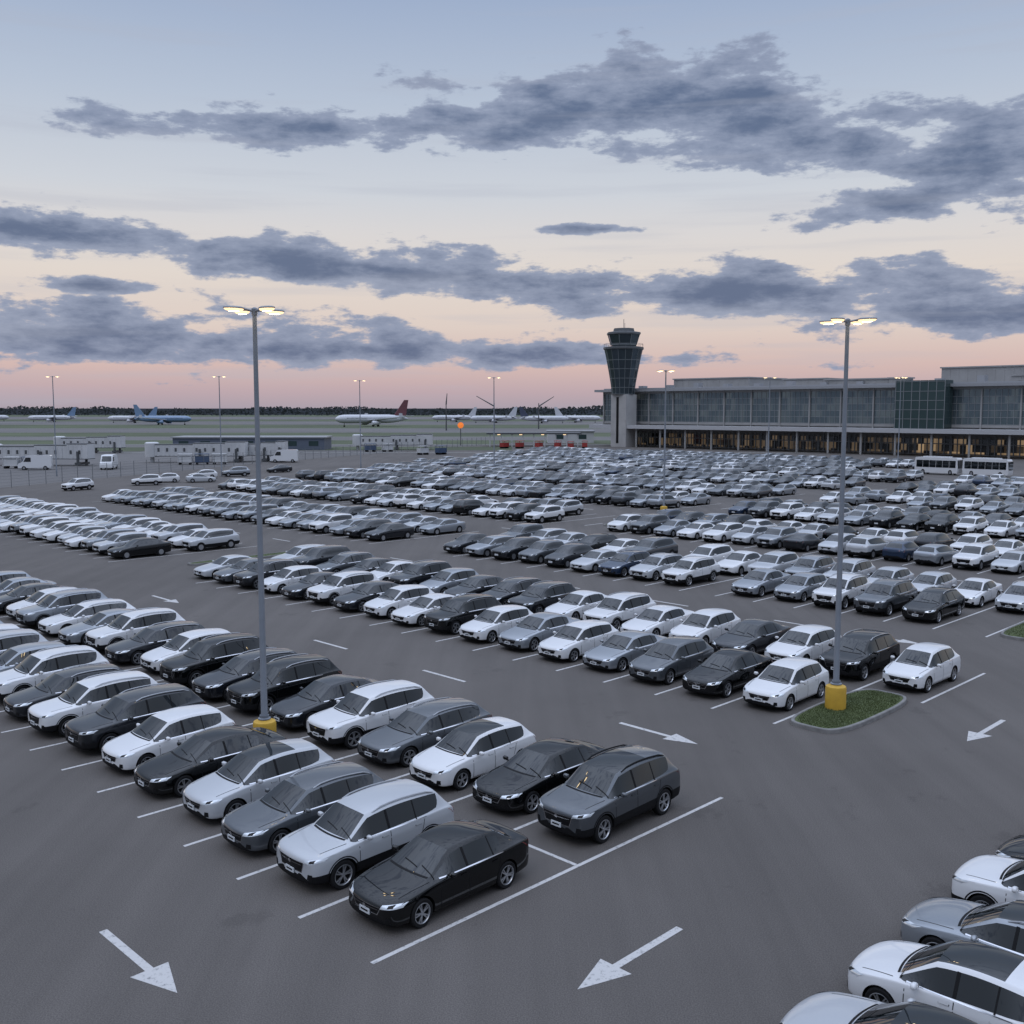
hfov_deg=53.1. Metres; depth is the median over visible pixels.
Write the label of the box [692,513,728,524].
parked car
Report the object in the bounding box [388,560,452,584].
parked car
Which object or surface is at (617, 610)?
parked car
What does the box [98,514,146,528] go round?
parked car
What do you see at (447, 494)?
parked car
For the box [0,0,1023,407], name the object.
sky
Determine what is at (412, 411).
woodland
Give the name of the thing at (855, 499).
parked car
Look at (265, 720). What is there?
street lamp
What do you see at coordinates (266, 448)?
jet bridge
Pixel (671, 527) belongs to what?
parked car
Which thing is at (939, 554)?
parked car
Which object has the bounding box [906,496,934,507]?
parked car
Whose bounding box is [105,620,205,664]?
parked car
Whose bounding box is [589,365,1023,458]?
airport terminal
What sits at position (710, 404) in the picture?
window
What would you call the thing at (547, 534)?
parked car
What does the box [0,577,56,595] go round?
parked car
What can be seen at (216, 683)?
parked car
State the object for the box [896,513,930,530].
parked car
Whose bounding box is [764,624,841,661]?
parked car
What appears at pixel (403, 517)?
parked car
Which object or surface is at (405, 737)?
parked car
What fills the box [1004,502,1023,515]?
parked car
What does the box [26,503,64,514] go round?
parked car
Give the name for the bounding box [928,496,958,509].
parked car
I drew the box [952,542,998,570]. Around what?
parked car
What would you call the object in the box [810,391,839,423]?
window
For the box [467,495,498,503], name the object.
parked car
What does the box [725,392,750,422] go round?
window
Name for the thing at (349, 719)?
parked car
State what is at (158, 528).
parked car
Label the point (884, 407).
window
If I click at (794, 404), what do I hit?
window
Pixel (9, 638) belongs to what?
parked car
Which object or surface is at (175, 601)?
painted arrow
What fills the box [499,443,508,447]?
baggage cart
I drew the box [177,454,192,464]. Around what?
baggage cart
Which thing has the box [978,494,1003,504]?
parked car
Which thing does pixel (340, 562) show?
parked car
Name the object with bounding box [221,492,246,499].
parked car
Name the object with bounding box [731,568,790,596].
parked car
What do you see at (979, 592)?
parked car
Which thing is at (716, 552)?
parked car
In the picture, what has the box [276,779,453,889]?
parked car
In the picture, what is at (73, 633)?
parked car
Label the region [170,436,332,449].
service building
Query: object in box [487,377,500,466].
street lamp
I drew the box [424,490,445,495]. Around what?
parked car
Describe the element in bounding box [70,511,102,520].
parked car
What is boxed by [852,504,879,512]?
parked car
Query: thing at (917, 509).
parked car
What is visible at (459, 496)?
parked car
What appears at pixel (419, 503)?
parked car
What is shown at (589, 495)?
parked car
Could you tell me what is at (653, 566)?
parked car
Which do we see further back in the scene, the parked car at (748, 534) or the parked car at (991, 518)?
the parked car at (991, 518)
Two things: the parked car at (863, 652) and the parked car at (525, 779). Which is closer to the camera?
the parked car at (525, 779)
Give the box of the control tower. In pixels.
[603,328,643,446]
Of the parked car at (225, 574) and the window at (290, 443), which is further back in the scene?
the window at (290, 443)
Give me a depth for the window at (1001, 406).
214.56 m
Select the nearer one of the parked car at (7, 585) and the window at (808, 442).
the parked car at (7, 585)
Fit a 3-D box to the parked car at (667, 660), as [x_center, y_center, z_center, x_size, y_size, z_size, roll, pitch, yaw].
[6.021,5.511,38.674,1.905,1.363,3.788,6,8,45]
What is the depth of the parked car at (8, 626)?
41.64 m
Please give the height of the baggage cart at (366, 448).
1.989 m
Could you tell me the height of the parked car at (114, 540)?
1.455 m
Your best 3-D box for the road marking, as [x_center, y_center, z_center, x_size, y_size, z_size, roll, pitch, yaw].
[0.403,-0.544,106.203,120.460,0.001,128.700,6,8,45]
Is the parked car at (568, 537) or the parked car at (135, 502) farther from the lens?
the parked car at (135, 502)
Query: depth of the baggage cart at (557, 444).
267.52 m
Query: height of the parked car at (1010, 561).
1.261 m
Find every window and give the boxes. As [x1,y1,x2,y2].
[288,441,296,445]
[309,441,317,445]
[605,394,610,420]
[636,393,647,421]
[637,431,658,445]
[650,393,671,421]
[661,431,682,446]
[674,393,696,421]
[683,431,707,447]
[699,392,722,421]
[708,432,733,448]
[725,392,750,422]
[733,432,760,448]
[752,392,778,422]
[760,433,788,449]
[780,391,808,422]
[789,433,818,450]
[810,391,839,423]
[818,434,848,451]
[841,390,872,423]
[849,434,881,452]
[874,390,894,423]
[881,435,915,453]
[915,436,950,454]
[950,436,987,455]
[952,389,980,424]
[982,388,1020,424]
[988,437,1023,456]
[1022,388,1023,425]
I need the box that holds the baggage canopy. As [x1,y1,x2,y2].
[486,432,581,446]
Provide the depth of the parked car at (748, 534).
76.33 m
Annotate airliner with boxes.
[0,415,8,419]
[28,407,75,421]
[107,407,157,422]
[129,405,190,424]
[335,400,413,426]
[432,407,476,421]
[470,407,517,422]
[518,407,568,422]
[554,407,599,422]
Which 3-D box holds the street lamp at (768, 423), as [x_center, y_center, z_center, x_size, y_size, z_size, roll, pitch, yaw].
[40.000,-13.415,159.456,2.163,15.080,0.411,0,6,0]
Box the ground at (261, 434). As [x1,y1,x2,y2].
[0,415,610,443]
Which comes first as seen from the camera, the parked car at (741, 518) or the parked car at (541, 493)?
the parked car at (741, 518)
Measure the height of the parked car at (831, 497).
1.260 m
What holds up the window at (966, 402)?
in the airport terminal
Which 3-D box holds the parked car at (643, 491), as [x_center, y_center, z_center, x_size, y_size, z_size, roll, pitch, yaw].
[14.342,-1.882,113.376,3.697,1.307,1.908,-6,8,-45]
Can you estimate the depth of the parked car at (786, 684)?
34.74 m
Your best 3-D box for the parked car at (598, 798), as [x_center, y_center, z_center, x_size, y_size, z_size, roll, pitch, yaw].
[2.403,6.788,25.084,1.978,1.516,3.997,6,8,44]
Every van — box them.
[18,455,53,469]
[100,454,117,469]
[270,449,298,462]
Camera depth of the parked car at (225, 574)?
59.38 m
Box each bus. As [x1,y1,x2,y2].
[914,456,962,474]
[962,457,1012,475]
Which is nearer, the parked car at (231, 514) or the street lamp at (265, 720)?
the street lamp at (265, 720)
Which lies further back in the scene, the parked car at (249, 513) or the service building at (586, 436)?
the service building at (586, 436)
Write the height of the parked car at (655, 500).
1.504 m
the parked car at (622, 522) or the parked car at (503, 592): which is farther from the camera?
the parked car at (622, 522)
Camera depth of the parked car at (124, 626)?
42.71 m
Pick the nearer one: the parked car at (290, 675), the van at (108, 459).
the parked car at (290, 675)
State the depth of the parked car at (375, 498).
107.72 m
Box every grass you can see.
[191,552,284,563]
[795,690,902,728]
[1004,623,1023,637]
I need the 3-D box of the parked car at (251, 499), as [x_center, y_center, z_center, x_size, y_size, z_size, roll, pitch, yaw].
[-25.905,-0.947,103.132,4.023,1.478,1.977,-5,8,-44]
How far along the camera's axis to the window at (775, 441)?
257.81 m
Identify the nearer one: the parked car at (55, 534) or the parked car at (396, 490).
the parked car at (55, 534)
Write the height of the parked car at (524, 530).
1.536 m
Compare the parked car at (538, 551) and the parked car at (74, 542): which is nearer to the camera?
the parked car at (538, 551)
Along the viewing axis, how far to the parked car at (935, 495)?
106.50 m
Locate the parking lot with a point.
(786, 874)
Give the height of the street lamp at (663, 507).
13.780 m
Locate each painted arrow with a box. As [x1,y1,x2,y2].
[99,929,176,992]
[153,595,178,602]
[578,926,682,988]
[619,722,696,743]
[895,639,915,643]
[967,720,1005,740]
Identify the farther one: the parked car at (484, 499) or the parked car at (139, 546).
the parked car at (484, 499)
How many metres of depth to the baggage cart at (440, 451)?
230.10 m
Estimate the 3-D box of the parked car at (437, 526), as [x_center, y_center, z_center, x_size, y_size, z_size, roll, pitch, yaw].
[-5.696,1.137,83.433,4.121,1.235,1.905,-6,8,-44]
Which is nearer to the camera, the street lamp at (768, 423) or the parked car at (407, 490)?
the parked car at (407, 490)
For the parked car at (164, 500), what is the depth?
103.56 m
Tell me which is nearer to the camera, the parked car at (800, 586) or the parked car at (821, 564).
the parked car at (800, 586)
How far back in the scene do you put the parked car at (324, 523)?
83.54 m
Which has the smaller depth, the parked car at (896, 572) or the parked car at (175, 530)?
the parked car at (896, 572)
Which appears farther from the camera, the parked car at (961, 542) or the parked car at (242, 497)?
the parked car at (242, 497)
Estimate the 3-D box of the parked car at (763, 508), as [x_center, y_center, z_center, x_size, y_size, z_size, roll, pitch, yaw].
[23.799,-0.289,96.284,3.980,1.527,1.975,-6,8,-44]
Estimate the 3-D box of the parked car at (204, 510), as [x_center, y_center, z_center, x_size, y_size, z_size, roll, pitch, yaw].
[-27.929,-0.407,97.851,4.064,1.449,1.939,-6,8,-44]
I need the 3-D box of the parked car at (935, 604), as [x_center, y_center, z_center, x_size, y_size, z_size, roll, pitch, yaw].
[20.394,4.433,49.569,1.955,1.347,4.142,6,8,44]
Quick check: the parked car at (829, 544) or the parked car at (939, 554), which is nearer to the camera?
the parked car at (939, 554)
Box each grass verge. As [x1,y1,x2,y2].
[97,447,144,450]
[327,447,511,449]
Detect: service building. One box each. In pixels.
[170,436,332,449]
[546,430,594,442]
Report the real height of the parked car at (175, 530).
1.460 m
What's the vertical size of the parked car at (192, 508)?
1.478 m
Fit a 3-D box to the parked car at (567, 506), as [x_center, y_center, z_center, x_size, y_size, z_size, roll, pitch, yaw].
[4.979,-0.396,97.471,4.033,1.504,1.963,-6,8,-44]
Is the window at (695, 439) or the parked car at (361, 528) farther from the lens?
the window at (695, 439)
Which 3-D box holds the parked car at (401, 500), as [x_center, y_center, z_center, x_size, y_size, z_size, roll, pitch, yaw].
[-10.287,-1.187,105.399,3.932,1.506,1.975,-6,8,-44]
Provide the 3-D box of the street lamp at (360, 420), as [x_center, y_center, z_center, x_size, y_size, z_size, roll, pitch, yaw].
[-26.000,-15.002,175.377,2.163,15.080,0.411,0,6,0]
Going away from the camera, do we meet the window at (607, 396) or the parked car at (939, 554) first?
the parked car at (939, 554)
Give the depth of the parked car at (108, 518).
85.14 m
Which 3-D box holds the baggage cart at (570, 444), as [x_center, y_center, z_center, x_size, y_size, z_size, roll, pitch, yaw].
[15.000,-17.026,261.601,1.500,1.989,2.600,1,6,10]
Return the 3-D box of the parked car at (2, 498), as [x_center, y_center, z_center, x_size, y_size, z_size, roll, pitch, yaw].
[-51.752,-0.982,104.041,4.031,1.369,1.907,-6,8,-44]
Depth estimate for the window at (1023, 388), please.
211.60 m
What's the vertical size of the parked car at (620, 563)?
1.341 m
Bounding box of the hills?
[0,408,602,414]
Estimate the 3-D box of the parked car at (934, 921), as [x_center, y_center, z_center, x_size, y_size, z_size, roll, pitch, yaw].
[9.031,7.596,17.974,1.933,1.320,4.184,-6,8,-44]
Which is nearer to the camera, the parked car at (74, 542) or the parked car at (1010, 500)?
the parked car at (74, 542)
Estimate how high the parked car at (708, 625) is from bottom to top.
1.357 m
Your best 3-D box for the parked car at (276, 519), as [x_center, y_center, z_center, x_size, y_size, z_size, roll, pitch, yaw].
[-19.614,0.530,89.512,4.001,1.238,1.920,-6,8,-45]
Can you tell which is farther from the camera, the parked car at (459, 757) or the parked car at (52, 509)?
the parked car at (52, 509)
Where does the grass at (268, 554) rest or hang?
in the kerb at (198, 564)
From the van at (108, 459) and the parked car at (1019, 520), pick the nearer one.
the parked car at (1019, 520)
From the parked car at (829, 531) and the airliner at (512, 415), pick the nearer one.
the parked car at (829, 531)
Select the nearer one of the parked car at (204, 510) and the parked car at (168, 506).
the parked car at (204, 510)
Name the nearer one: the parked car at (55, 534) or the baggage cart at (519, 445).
the parked car at (55, 534)
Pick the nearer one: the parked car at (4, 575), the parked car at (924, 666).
the parked car at (924, 666)
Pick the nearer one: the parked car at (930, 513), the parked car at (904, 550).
the parked car at (904, 550)
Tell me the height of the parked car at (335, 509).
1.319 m
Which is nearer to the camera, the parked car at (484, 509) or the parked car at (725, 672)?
the parked car at (725, 672)
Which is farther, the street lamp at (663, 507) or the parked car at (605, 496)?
the parked car at (605, 496)
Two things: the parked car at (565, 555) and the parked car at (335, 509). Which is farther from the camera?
the parked car at (335, 509)
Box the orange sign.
[458,422,463,445]
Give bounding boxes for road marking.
[0,476,1023,963]
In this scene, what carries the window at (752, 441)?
in the airport terminal
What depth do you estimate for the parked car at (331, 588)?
53.00 m
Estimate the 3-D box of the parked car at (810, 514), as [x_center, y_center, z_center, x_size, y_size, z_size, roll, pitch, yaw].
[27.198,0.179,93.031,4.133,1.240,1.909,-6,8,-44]
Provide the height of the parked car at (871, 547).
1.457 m
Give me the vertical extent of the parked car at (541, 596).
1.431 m
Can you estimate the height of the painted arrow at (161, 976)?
0.001 m
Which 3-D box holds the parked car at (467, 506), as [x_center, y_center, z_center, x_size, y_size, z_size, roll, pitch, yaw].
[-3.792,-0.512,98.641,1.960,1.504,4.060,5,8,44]
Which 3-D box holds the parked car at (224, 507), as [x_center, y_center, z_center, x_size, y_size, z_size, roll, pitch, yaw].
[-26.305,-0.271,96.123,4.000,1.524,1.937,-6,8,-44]
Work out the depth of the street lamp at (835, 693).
33.56 m
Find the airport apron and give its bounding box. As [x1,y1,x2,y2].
[0,444,489,487]
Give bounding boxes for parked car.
[0,495,19,501]
[0,497,24,504]
[0,498,37,507]
[0,509,26,518]
[0,513,31,522]
[0,515,29,532]
[0,570,30,582]
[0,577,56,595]
[0,583,67,612]
[0,623,19,630]
[0,628,47,653]
[0,641,65,671]
[0,645,109,699]
[3,663,124,717]
[6,587,75,617]
[8,500,44,508]
[10,514,57,532]
[16,588,106,627]
[18,502,47,510]
[19,516,70,535]
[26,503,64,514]
[28,670,158,736]
[30,520,81,538]
[33,504,77,514]
[38,598,135,633]
[42,523,94,542]
[51,507,74,514]
[57,507,98,517]
[57,525,106,543]
[58,608,134,645]
[65,529,106,548]
[65,683,205,752]
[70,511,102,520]
[79,513,112,522]
[81,528,135,549]
[86,607,185,649]
[92,514,123,524]
[92,531,151,553]
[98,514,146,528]
[101,704,235,770]
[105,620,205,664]
[107,537,170,558]
[111,517,161,528]
[120,490,157,503]
[130,493,153,506]
[133,520,172,531]
[134,725,285,796]
[139,492,175,507]
[140,628,231,671]
[145,524,174,537]
[152,494,189,509]
[153,523,207,540]
[159,632,268,687]
[163,497,186,509]
[168,528,206,545]
[172,496,208,512]
[182,528,239,551]
[183,738,334,819]
[185,498,222,514]
[187,490,208,496]
[192,647,297,700]
[194,554,252,577]
[198,500,235,516]
[199,492,213,496]
[208,491,235,497]
[210,500,251,518]
[213,558,264,583]
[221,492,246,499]
[221,505,252,520]
[221,761,386,854]
[226,653,341,713]
[231,493,255,500]
[233,558,297,588]
[237,504,279,521]
[243,495,270,503]
[251,508,289,523]
[252,497,280,504]
[264,565,321,593]
[265,510,300,526]
[268,497,297,506]
[269,674,380,729]
[271,544,323,559]
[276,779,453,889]
[278,512,314,528]
[280,501,306,509]
[281,571,334,599]
[291,503,320,511]
[292,545,350,565]
[296,513,332,530]
[306,679,434,748]
[307,504,339,513]
[307,570,378,605]
[309,513,353,533]
[315,551,374,572]
[321,506,346,512]
[327,488,358,500]
[329,518,365,535]
[333,580,400,612]
[338,505,370,515]
[339,557,392,572]
[344,519,390,538]
[349,819,528,928]
[350,489,383,503]
[353,508,388,519]
[357,697,491,766]
[363,584,433,618]
[364,492,396,505]
[364,522,413,541]
[370,512,397,518]
[371,560,412,580]
[377,494,397,506]
[386,488,403,492]
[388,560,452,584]
[389,512,422,523]
[391,593,453,626]
[393,493,420,508]
[397,488,419,493]
[403,515,438,532]
[406,495,441,510]
[409,716,535,789]
[412,489,435,495]
[419,518,465,534]
[419,567,478,592]
[423,498,452,511]
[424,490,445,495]
[424,593,501,634]
[439,499,462,513]
[441,490,466,497]
[443,533,487,553]
[443,574,505,596]
[449,494,470,499]
[453,499,483,515]
[459,605,533,642]
[465,535,514,556]
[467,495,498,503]
[472,502,500,516]
[472,738,607,813]
[480,576,541,604]
[489,501,523,518]
[491,537,540,560]
[498,612,579,651]
[499,523,543,536]
[501,497,523,502]
[506,503,540,520]
[507,580,577,612]
[518,540,564,563]
[521,498,540,502]
[524,505,564,522]
[529,488,552,498]
[529,528,567,539]
[536,498,561,504]
[538,620,618,661]
[538,744,679,843]
[544,543,593,567]
[544,590,607,618]
[545,488,573,497]
[552,499,583,514]
[553,532,586,543]
[562,489,585,499]
[570,549,617,572]
[576,533,617,548]
[577,488,605,503]
[583,591,656,629]
[583,630,666,671]
[595,489,623,504]
[598,550,649,576]
[599,538,638,551]
[607,514,640,531]
[611,491,638,505]
[618,486,639,491]
[620,605,693,634]
[626,536,677,554]
[629,494,654,507]
[629,552,682,580]
[629,635,713,684]
[630,514,669,534]
[635,489,653,494]
[647,494,680,507]
[652,491,669,493]
[653,519,690,536]
[655,509,681,518]
[661,556,719,586]
[669,491,688,498]
[669,608,740,643]
[673,511,704,522]
[676,522,714,539]
[680,492,711,505]
[682,648,772,697]
[684,544,734,561]
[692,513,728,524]
[702,522,744,542]
[712,618,790,652]
[716,514,753,523]
[717,550,761,575]
[728,500,756,514]
[731,525,767,545]
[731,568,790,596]
[743,519,776,527]
[743,657,828,710]
[747,551,799,573]
[748,500,779,517]
[756,526,798,548]
[758,497,783,503]
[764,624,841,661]
[770,502,805,519]
[774,521,805,530]
[774,572,827,601]
[779,991,976,1023]
[783,499,807,506]
[783,533,824,551]
[784,554,835,575]
[794,507,825,521]
[798,523,829,537]
[806,501,829,508]
[812,573,870,608]
[817,507,851,523]
[818,533,855,552]
[819,491,845,502]
[819,629,899,680]
[822,525,860,539]
[823,558,875,577]
[825,502,854,510]
[844,493,868,505]
[844,510,875,526]
[846,535,888,558]
[847,940,1023,1023]
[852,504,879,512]
[853,578,917,615]
[857,527,888,539]
[867,566,914,582]
[869,509,904,528]
[875,506,904,512]
[882,540,919,561]
[882,642,960,692]
[884,529,918,542]
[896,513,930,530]
[901,897,1023,956]
[902,506,930,515]
[902,586,964,622]
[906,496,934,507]
[909,571,956,593]
[913,544,957,565]
[914,532,955,546]
[924,513,959,532]
[926,509,950,517]
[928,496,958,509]
[931,493,950,498]
[950,533,992,550]
[951,855,1023,904]
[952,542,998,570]
[952,577,1001,607]
[953,516,988,533]
[954,497,983,512]
[957,495,974,501]
[958,511,985,519]
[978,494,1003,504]
[979,501,1008,513]
[984,520,1019,538]
[985,513,1012,525]
[990,550,1023,574]
[994,539,1023,556]
[995,580,1023,611]
[995,835,1023,859]
[1002,496,1023,506]
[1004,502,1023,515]
[1011,516,1023,526]
[1015,523,1023,539]
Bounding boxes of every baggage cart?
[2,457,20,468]
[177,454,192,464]
[195,453,209,464]
[212,453,226,463]
[364,443,375,451]
[381,443,393,451]
[416,448,428,454]
[435,445,446,454]
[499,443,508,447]
[515,441,523,447]
[535,443,542,446]
[554,440,560,446]
[567,441,573,446]
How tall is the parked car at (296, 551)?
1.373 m
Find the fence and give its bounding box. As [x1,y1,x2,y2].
[2,437,487,486]
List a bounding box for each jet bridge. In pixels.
[0,443,94,465]
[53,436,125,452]
[144,441,247,462]
[241,441,287,461]
[352,434,432,449]
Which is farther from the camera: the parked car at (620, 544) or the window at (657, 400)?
the window at (657, 400)
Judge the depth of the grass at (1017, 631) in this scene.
45.90 m
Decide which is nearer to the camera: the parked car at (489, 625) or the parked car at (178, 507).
the parked car at (489, 625)
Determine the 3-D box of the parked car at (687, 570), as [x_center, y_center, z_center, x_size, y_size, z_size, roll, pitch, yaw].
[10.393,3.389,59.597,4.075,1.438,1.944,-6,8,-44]
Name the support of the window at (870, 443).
in the airport terminal
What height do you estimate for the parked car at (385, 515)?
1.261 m
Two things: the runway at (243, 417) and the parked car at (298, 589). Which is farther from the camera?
the runway at (243, 417)
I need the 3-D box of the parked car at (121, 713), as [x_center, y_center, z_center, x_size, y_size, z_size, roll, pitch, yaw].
[-11.445,6.208,31.224,2.004,1.452,4.036,5,8,44]
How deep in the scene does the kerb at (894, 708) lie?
32.72 m
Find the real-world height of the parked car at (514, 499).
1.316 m
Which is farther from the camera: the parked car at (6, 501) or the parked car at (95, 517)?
the parked car at (6, 501)
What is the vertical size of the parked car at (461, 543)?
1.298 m
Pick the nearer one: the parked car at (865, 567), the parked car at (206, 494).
the parked car at (865, 567)
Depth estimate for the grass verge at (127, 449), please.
259.56 m
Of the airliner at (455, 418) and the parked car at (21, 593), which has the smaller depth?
the parked car at (21, 593)
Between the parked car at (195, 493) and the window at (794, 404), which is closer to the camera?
the parked car at (195, 493)
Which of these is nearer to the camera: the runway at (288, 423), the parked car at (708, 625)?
the parked car at (708, 625)
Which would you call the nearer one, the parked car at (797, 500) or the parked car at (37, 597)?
the parked car at (37, 597)
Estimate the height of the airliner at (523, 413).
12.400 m
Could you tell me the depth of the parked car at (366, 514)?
89.41 m
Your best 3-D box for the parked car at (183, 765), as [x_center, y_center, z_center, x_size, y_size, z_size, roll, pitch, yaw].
[-8.181,6.643,27.913,4.044,1.245,1.983,-6,8,-44]
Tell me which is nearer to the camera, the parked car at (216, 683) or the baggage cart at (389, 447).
the parked car at (216, 683)
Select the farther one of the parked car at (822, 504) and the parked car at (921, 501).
the parked car at (921, 501)
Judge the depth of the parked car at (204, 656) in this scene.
37.47 m
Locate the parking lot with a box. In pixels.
[0,442,1023,1023]
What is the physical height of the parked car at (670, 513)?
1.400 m
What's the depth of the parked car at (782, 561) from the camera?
61.08 m
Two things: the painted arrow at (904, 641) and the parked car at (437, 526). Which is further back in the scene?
the parked car at (437, 526)
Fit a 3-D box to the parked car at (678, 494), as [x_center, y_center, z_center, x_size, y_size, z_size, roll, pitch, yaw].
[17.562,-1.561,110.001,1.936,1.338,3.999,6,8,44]
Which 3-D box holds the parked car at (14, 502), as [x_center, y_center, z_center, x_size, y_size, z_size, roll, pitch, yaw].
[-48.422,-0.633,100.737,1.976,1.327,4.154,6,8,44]
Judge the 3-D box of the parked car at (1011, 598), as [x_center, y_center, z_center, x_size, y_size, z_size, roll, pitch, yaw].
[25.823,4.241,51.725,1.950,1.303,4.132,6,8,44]
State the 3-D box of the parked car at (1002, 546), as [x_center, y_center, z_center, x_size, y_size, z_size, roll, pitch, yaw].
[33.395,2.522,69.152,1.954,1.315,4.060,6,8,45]
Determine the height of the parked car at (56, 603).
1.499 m
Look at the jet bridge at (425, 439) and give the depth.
256.52 m
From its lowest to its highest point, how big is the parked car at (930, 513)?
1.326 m
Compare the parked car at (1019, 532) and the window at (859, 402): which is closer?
the parked car at (1019, 532)
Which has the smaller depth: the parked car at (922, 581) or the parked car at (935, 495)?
the parked car at (922, 581)
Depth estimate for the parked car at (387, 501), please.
105.61 m
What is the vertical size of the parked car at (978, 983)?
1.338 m
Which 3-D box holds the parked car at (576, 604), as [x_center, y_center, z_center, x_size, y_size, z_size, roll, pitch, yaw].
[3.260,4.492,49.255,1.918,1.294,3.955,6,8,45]
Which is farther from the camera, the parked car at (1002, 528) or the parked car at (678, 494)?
the parked car at (678, 494)
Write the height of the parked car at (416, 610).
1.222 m
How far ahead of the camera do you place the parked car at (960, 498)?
105.71 m
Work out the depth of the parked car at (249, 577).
57.80 m
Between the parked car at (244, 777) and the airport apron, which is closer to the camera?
the parked car at (244, 777)
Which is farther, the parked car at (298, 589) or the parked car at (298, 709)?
the parked car at (298, 589)
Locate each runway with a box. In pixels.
[0,421,602,424]
[0,428,610,432]
[0,437,610,439]
[8,417,602,418]
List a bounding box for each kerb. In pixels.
[187,551,284,565]
[791,689,906,733]
[1000,621,1023,640]
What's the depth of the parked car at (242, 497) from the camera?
104.38 m
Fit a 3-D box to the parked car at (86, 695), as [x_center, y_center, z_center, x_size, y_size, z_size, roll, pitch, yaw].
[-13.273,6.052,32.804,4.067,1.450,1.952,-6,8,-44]
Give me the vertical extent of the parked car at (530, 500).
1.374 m
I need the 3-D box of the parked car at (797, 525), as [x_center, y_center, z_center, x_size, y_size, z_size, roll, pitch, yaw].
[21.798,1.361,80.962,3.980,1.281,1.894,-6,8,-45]
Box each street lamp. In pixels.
[45,376,59,475]
[212,376,225,475]
[223,306,284,731]
[353,380,365,467]
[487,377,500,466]
[657,370,674,509]
[763,377,776,468]
[819,317,876,710]
[894,377,907,468]
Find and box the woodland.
[0,405,602,414]
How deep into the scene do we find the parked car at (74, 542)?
74.11 m

